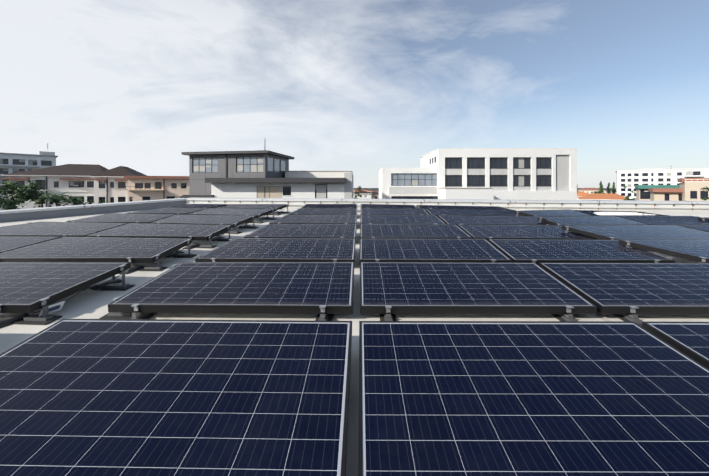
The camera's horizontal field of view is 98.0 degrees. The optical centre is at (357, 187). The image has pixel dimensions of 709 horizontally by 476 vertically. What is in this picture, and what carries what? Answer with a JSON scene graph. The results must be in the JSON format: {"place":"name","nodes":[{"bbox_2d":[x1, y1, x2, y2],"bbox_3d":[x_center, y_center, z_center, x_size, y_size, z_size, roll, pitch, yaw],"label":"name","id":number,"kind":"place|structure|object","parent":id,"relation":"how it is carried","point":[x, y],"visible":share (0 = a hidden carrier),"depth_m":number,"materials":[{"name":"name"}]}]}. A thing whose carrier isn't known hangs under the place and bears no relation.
{"place":"outdoors","nodes":[
{"label":"outdoors","id":0,"kind":"place"},
{"bbox_2d":[0,151,57,209],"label":"apartment block","id":1,"kind":"structure","parent":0,"point":[13,162],"depth_m":107.87,"materials":[{"name":"white paint"}]},
{"bbox_2d":[1,164,108,208],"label":"house","id":2,"kind":"structure","parent":0,"point":[75,180],"depth_m":64.15,"materials":[{"name":"white paint"}]},
{"bbox_2d":[124,176,188,201],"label":"cream block","id":3,"kind":"structure","parent":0,"point":[141,188],"depth_m":61.09,"materials":[{"name":"beige paint"}]},
{"bbox_2d":[205,178,345,198],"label":"white wing","id":4,"kind":"structure","parent":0,"point":[280,187],"depth_m":45.09,"materials":[{"name":"white paint"}]},
{"bbox_2d":[183,195,213,197],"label":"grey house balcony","id":5,"kind":"structure","parent":4,"relation":"attached to","point":[198,196],"depth_m":44.92,"materials":[{"name":"concrete"}]},
{"bbox_2d":[181,150,293,196],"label":"grey house","id":6,"kind":"structure","parent":4,"relation":"on","point":[240,164],"depth_m":46.48,"materials":[{"name":"grey paint"}]},
{"bbox_2d":[344,173,352,198],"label":"wall","id":7,"kind":"structure","parent":0,"point":[348,189],"depth_m":45.00,"materials":[{"name":"white paint"}]},
{"bbox_2d":[0,207,708,475],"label":"roof deck","id":8,"kind":"structure","parent":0,"point":[88,303],"depth_m":2.16,"materials":[{"name":"grey concrete"}]},
{"bbox_2d":[0,0,708,187],"label":"sky","id":9,"kind":"structure","parent":0,"point":[361,87],"materials":[{"name":"blue"}]},
{"bbox_2d":[353,190,371,198],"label":"house","id":10,"kind":"structure","parent":0,"point":[364,194],"depth_m":169.98,"materials":[{"name":"white paint"}]},
{"bbox_2d":[370,192,378,198],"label":"house","id":11,"kind":"structure","parent":0,"point":[374,195],"depth_m":181.94,"materials":[{"name":"white paint"}]},
{"bbox_2d":[379,168,437,198],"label":"office wing","id":12,"kind":"structure","parent":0,"point":[407,180],"depth_m":59.64,"materials":[{"name":"white paint"}]},
{"bbox_2d":[387,194,438,198],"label":"building","id":13,"kind":"structure","parent":0,"point":[412,196],"depth_m":57.15,"materials":[{"name":"white paint"}]},
{"bbox_2d":[185,198,708,210],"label":"parapet","id":14,"kind":"structure","parent":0,"point":[601,205],"depth_m":7.55,"materials":[{"name":"metal"}]},
{"bbox_2d":[438,188,493,199],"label":"wall","id":15,"kind":"structure","parent":0,"point":[465,193],"depth_m":52.50,"materials":[{"name":"white paint"}]},
{"bbox_2d":[353,188,615,191],"bbox_3d":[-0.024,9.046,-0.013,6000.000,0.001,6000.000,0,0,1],"label":"ground","id":16,"kind":"structure","parent":0,"point":[373,189],"depth_m":1166.42,"materials":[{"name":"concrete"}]},
{"bbox_2d":[0,182,27,209],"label":"tree","id":17,"kind":"object","parent":16,"relation":"on","point":[9,204],"visible":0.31,"depth_m":26.82,"materials":[{"name":"green plant"}]},
{"bbox_2d":[0,180,42,204],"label":"tree","id":18,"kind":"object","parent":16,"relation":"on","point":[31,192],"visible":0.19,"depth_m":30.33,"materials":[{"name":"green plant"}]},
{"bbox_2d":[22,191,65,207],"bbox_3d":[-39.118,4.748,38.633,3.733,8.596,3.780,0,0,1],"label":"palm","id":19,"kind":"object","parent":16,"relation":"on","point":[44,196],"visible":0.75,"depth_m":38.39,"materials":[{"name":"green plant"}]},
{"bbox_2d":[33,192,76,207],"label":"palm","id":20,"kind":"object","parent":16,"relation":"on","point":[64,198],"visible":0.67,"depth_m":40.31,"materials":[{"name":"green plant"}]},
{"bbox_2d":[62,196,86,205],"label":"palm","id":21,"kind":"object","parent":16,"relation":"on","point":[78,201],"visible":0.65,"depth_m":42.01,"materials":[{"name":"green plant"}]},
{"bbox_2d":[89,166,146,203],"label":"house wing","id":22,"kind":"structure","parent":16,"relation":"on","point":[110,185],"depth_m":64.49,"materials":[{"name":"white paint"}]},
{"bbox_2d":[285,171,352,177],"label":"white wing","id":23,"kind":"structure","parent":16,"relation":"on","point":[314,174],"depth_m":51.06,"materials":[{"name":"white paint"}]},
{"bbox_2d":[354,186,360,198],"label":"tree","id":24,"kind":"object","parent":16,"relation":"on","point":[359,189],"visible":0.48,"depth_m":69.94,"materials":[{"name":"green plant"}]},
{"bbox_2d":[577,191,588,199],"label":"orange roof house","id":25,"kind":"structure","parent":16,"relation":"on","point":[580,194],"depth_m":129.84,"materials":[{"name":"tile"}]},
{"bbox_2d":[599,181,602,192],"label":"cypress","id":26,"kind":"object","parent":16,"relation":"on","point":[601,187],"visible":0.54,"depth_m":128.79,"materials":[{"name":"green plant"}]},
{"bbox_2d":[607,182,610,193],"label":"cypress","id":27,"kind":"object","parent":16,"relation":"on","point":[608,189],"visible":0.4,"depth_m":131.53,"materials":[{"name":"green plant"}]},
{"bbox_2d":[611,182,615,193],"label":"cypress","id":28,"kind":"object","parent":16,"relation":"on","point":[613,189],"visible":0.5,"depth_m":134.62,"materials":[{"name":"green plant"}]},
{"bbox_2d":[622,185,635,199],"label":"tree","id":29,"kind":"object","parent":16,"relation":"on","point":[626,197],"visible":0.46,"depth_m":94.20,"materials":[{"name":"green plant"}]},
{"bbox_2d":[635,185,679,200],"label":"building","id":30,"kind":"structure","parent":16,"relation":"on","point":[642,193],"depth_m":81.37,"materials":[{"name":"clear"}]},
{"bbox_3d":[0.333,4.777,2.008,31.326,8.539,12.050,0,0,1],"label":"roof","id":31,"kind":"object","parent":16,"relation":"on","visible":0},
{"bbox_2d":[0,236,59,252],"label":"solar panel","id":32,"kind":"object","parent":31,"relation":"on","point":[8,243],"visible":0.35,"depth_m":3.68,"materials":[{"name":"blue"}]},
{"bbox_2d":[0,221,127,236],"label":"solar panel","id":33,"kind":"object","parent":31,"relation":"on","point":[69,229],"visible":0.71,"depth_m":4.51,"materials":[{"name":"blue"}]},
{"bbox_2d":[0,262,134,327],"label":"solar panel","id":34,"kind":"object","parent":31,"relation":"on","point":[27,287],"visible":0.98,"depth_m":2.38,"materials":[{"name":"blue"}]},
{"bbox_2d":[0,198,185,222],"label":"parapet","id":35,"kind":"structure","parent":31,"relation":"on","point":[41,213],"depth_m":6.62,"materials":[{"name":"concrete"}]},
{"bbox_2d":[0,237,196,273],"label":"solar panel","id":36,"kind":"object","parent":31,"relation":"on","point":[106,249],"visible":0.94,"depth_m":3.33,"materials":[{"name":"blue"}]},
{"bbox_2d":[66,213,175,222],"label":"solar panel","id":37,"kind":"object","parent":31,"relation":"on","point":[124,218],"visible":0.5,"depth_m":5.44,"materials":[{"name":"blue"}]},
{"bbox_2d":[85,223,231,248],"bbox_3d":[-2.705,0.664,4.290,1.867,0.242,0.774,0,0,12],"label":"solar panel","id":38,"kind":"object","parent":31,"relation":"on","point":[200,232],"visible":0.83,"depth_m":4.25,"materials":[{"name":"blue"}]},
{"bbox_2d":[127,207,208,214],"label":"solar panel","id":39,"kind":"object","parent":31,"relation":"on","point":[176,211],"visible":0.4,"depth_m":6.33,"materials":[{"name":"blue"}]},
{"bbox_2d":[0,319,351,475],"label":"solar panel","id":40,"kind":"object","parent":31,"relation":"on","point":[125,397],"visible":1,"depth_m":1.21,"materials":[{"name":"blue"}]},
{"bbox_2d":[169,204,226,207],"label":"solar panel","id":41,"kind":"object","parent":31,"relation":"on","point":[199,206],"visible":0.4,"depth_m":7.09,"materials":[{"name":"blue"}]},
{"bbox_2d":[150,214,258,233],"bbox_3d":[-2.572,0.607,5.206,1.704,0.241,0.711,0,0,13],"label":"solar panel","id":42,"kind":"object","parent":31,"relation":"on","point":[234,221],"visible":0.79,"depth_m":5.16,"materials":[{"name":"blue"}]},
{"bbox_2d":[99,262,353,320],"bbox_3d":[-0.891,0.799,2.454,1.728,0.225,0.941,0,0,1],"label":"solar panel","id":43,"kind":"object","parent":31,"relation":"on","point":[323,291],"visible":0.96,"depth_m":2.27,"materials":[{"name":"blue"}]},
{"bbox_2d":[187,208,277,223],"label":"solar panel","id":44,"kind":"object","parent":31,"relation":"on","point":[258,213],"visible":0.81,"depth_m":6.06,"materials":[{"name":"blue"}]},
{"bbox_2d":[213,204,289,214],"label":"solar panel","id":45,"kind":"object","parent":31,"relation":"on","point":[276,207],"visible":0.75,"depth_m":6.88,"materials":[{"name":"blue"}]},
{"bbox_2d":[195,238,355,264],"bbox_3d":[-0.870,0.735,3.469,1.694,0.211,0.867,0,0,1],"label":"solar panel","id":46,"kind":"object","parent":31,"relation":"on","point":[288,250],"visible":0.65,"depth_m":3.38,"materials":[{"name":"blue"}]},
{"bbox_2d":[244,224,356,237],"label":"solar panel","id":47,"kind":"object","parent":31,"relation":"on","point":[308,231],"visible":0.6,"depth_m":4.35,"materials":[{"name":"blue"}]},
{"bbox_2d":[269,214,356,223],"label":"solar panel","id":48,"kind":"object","parent":31,"relation":"on","point":[324,219],"visible":0.69,"depth_m":5.34,"materials":[{"name":"blue"}]},
{"bbox_2d":[288,208,356,214],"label":"solar panel","id":49,"kind":"object","parent":31,"relation":"on","point":[309,211],"visible":0.58,"depth_m":6.29,"materials":[{"name":"blue"}]},
{"bbox_2d":[302,204,356,207],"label":"solar panel","id":50,"kind":"object","parent":31,"relation":"on","point":[330,206],"visible":0.56,"depth_m":7.09,"materials":[{"name":"blue"}]},
{"bbox_2d":[361,204,417,208],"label":"solar panel","id":51,"kind":"object","parent":31,"relation":"on","point":[388,206],"visible":0.48,"depth_m":7.00,"materials":[{"name":"blue"}]},
{"bbox_2d":[361,208,428,214],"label":"solar panel","id":52,"kind":"object","parent":31,"relation":"on","point":[378,211],"visible":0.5,"depth_m":6.17,"materials":[{"name":"blue"}]},
{"bbox_2d":[360,214,444,223],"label":"solar panel","id":53,"kind":"object","parent":31,"relation":"on","point":[399,219],"visible":0.65,"depth_m":5.27,"materials":[{"name":"blue"}]},
{"bbox_2d":[360,224,471,238],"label":"solar panel","id":54,"kind":"object","parent":31,"relation":"on","point":[433,231],"visible":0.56,"depth_m":4.35,"materials":[{"name":"blue"}]},
{"bbox_2d":[359,238,511,264],"bbox_3d":[0.788,0.733,3.431,1.534,0.216,0.824,0,0,1],"label":"solar panel","id":55,"kind":"object","parent":31,"relation":"on","point":[418,250],"visible":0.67,"depth_m":3.36,"materials":[{"name":"blue"}]},
{"bbox_2d":[416,205,514,210],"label":"solar panel","id":56,"kind":"object","parent":31,"relation":"on","point":[459,207],"visible":0.46,"depth_m":6.80,"materials":[{"name":"blue"}]},
{"bbox_2d":[425,209,522,216],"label":"solar panel","id":57,"kind":"object","parent":31,"relation":"on","point":[436,212],"visible":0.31,"depth_m":6.03,"materials":[{"name":"blue"}]},
{"bbox_2d":[360,262,596,320],"bbox_3d":[0.828,0.800,2.464,1.615,0.218,0.941,0,0,1],"label":"solar panel","id":58,"kind":"object","parent":31,"relation":"on","point":[389,291],"visible":0.92,"depth_m":2.31,"materials":[{"name":"blue"}]},
{"bbox_2d":[438,215,550,225],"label":"solar panel","id":59,"kind":"object","parent":31,"relation":"on","point":[490,220],"visible":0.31,"depth_m":5.17,"materials":[{"name":"blue"}]},
{"bbox_2d":[458,224,601,240],"bbox_3d":[2.457,0.672,4.313,1.883,0.215,0.826,0,0,1],"label":"solar panel","id":60,"kind":"object","parent":31,"relation":"on","point":[486,232],"visible":0.58,"depth_m":4.27,"materials":[{"name":"blue"}]},
{"bbox_2d":[358,321,708,475],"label":"solar panel","id":61,"kind":"object","parent":31,"relation":"on","point":[533,398],"visible":1,"depth_m":1.19,"materials":[{"name":"blue"}]},
{"bbox_2d":[515,209,591,216],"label":"solar panel","id":62,"kind":"object","parent":31,"relation":"on","point":[563,212],"visible":0.62,"depth_m":5.79,"materials":[{"name":"blue"}]},
{"bbox_2d":[488,239,675,264],"bbox_3d":[2.403,0.733,3.378,1.662,0.218,0.792,0,0,1],"label":"solar panel","id":63,"kind":"object","parent":31,"relation":"on","point":[537,251],"visible":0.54,"depth_m":3.29,"materials":[{"name":"blue"}]},
{"bbox_2d":[538,216,648,224],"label":"solar panel","id":64,"kind":"object","parent":31,"relation":"on","point":[583,220],"visible":0.79,"depth_m":5.03,"materials":[{"name":"blue"}]},
{"bbox_2d":[574,210,667,215],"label":"solar panel","id":65,"kind":"object","parent":31,"relation":"on","point":[613,213],"visible":0.69,"depth_m":5.87,"materials":[{"name":"white"}]},
{"bbox_2d":[539,263,708,326],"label":"solar panel","id":66,"kind":"object","parent":31,"relation":"on","point":[626,291],"visible":0.96,"depth_m":2.36,"materials":[{"name":"blue"}]},
{"bbox_2d":[562,225,708,239],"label":"solar panel","id":67,"kind":"object","parent":31,"relation":"on","point":[640,232],"visible":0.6,"depth_m":4.12,"materials":[{"name":"blue"}]},
{"bbox_2d":[617,216,708,224],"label":"solar panel","id":68,"kind":"object","parent":31,"relation":"on","point":[671,220],"visible":0.79,"depth_m":5.15,"materials":[{"name":"blue"}]},
{"bbox_2d":[619,240,708,262],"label":"solar panel","id":69,"kind":"object","parent":31,"relation":"on","point":[695,250],"visible":0.67,"depth_m":3.31,"materials":[{"name":"blue"}]},
{"bbox_2d":[642,321,708,368],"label":"solar panel","id":70,"kind":"object","parent":31,"relation":"on","point":[690,339],"visible":0.77,"depth_m":1.62,"materials":[{"name":"blue"}]},
{"bbox_2d":[679,225,708,231],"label":"solar panel","id":71,"kind":"object","parent":31,"relation":"on","point":[703,227],"visible":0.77,"depth_m":4.47,"materials":[{"name":"blue"}]},
{"bbox_2d":[420,148,576,190],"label":"office block","id":72,"kind":"structure","parent":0,"point":[525,169],"depth_m":58.60,"materials":[{"name":"white paint"}]},
{"bbox_2d":[494,191,576,199],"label":"office wall","id":73,"kind":"structure","parent":0,"point":[535,195],"depth_m":57.75,"materials":[{"name":"white paint"}]},
{"bbox_2d":[578,188,605,193],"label":"building","id":74,"kind":"structure","parent":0,"point":[588,190],"depth_m":290.81,"materials":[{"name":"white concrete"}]},
{"bbox_2d":[578,193,625,199],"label":"roof","id":75,"kind":"structure","parent":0,"point":[597,196],"depth_m":106.57,"materials":[{"name":"tile"}]},
{"bbox_2d":[615,168,708,199],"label":"apartment block","id":76,"kind":"structure","parent":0,"point":[630,179],"depth_m":185.70,"materials":[{"name":"white paint"}]},
{"bbox_2d":[648,188,681,200],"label":"brown roof house","id":77,"kind":"structure","parent":0,"point":[665,194],"depth_m":69.93,"materials":[{"name":"beige paint"}]},
{"bbox_2d":[678,178,708,200],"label":"beige house","id":78,"kind":"structure","parent":0,"point":[691,188],"depth_m":63.74,"materials":[{"name":"beige paint"}]},
{"bbox_2d":[698,217,708,220],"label":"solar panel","id":79,"kind":"object","parent":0,"point":[703,218],"visible":0.5,"depth_m":5.09,"materials":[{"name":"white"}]}
]}

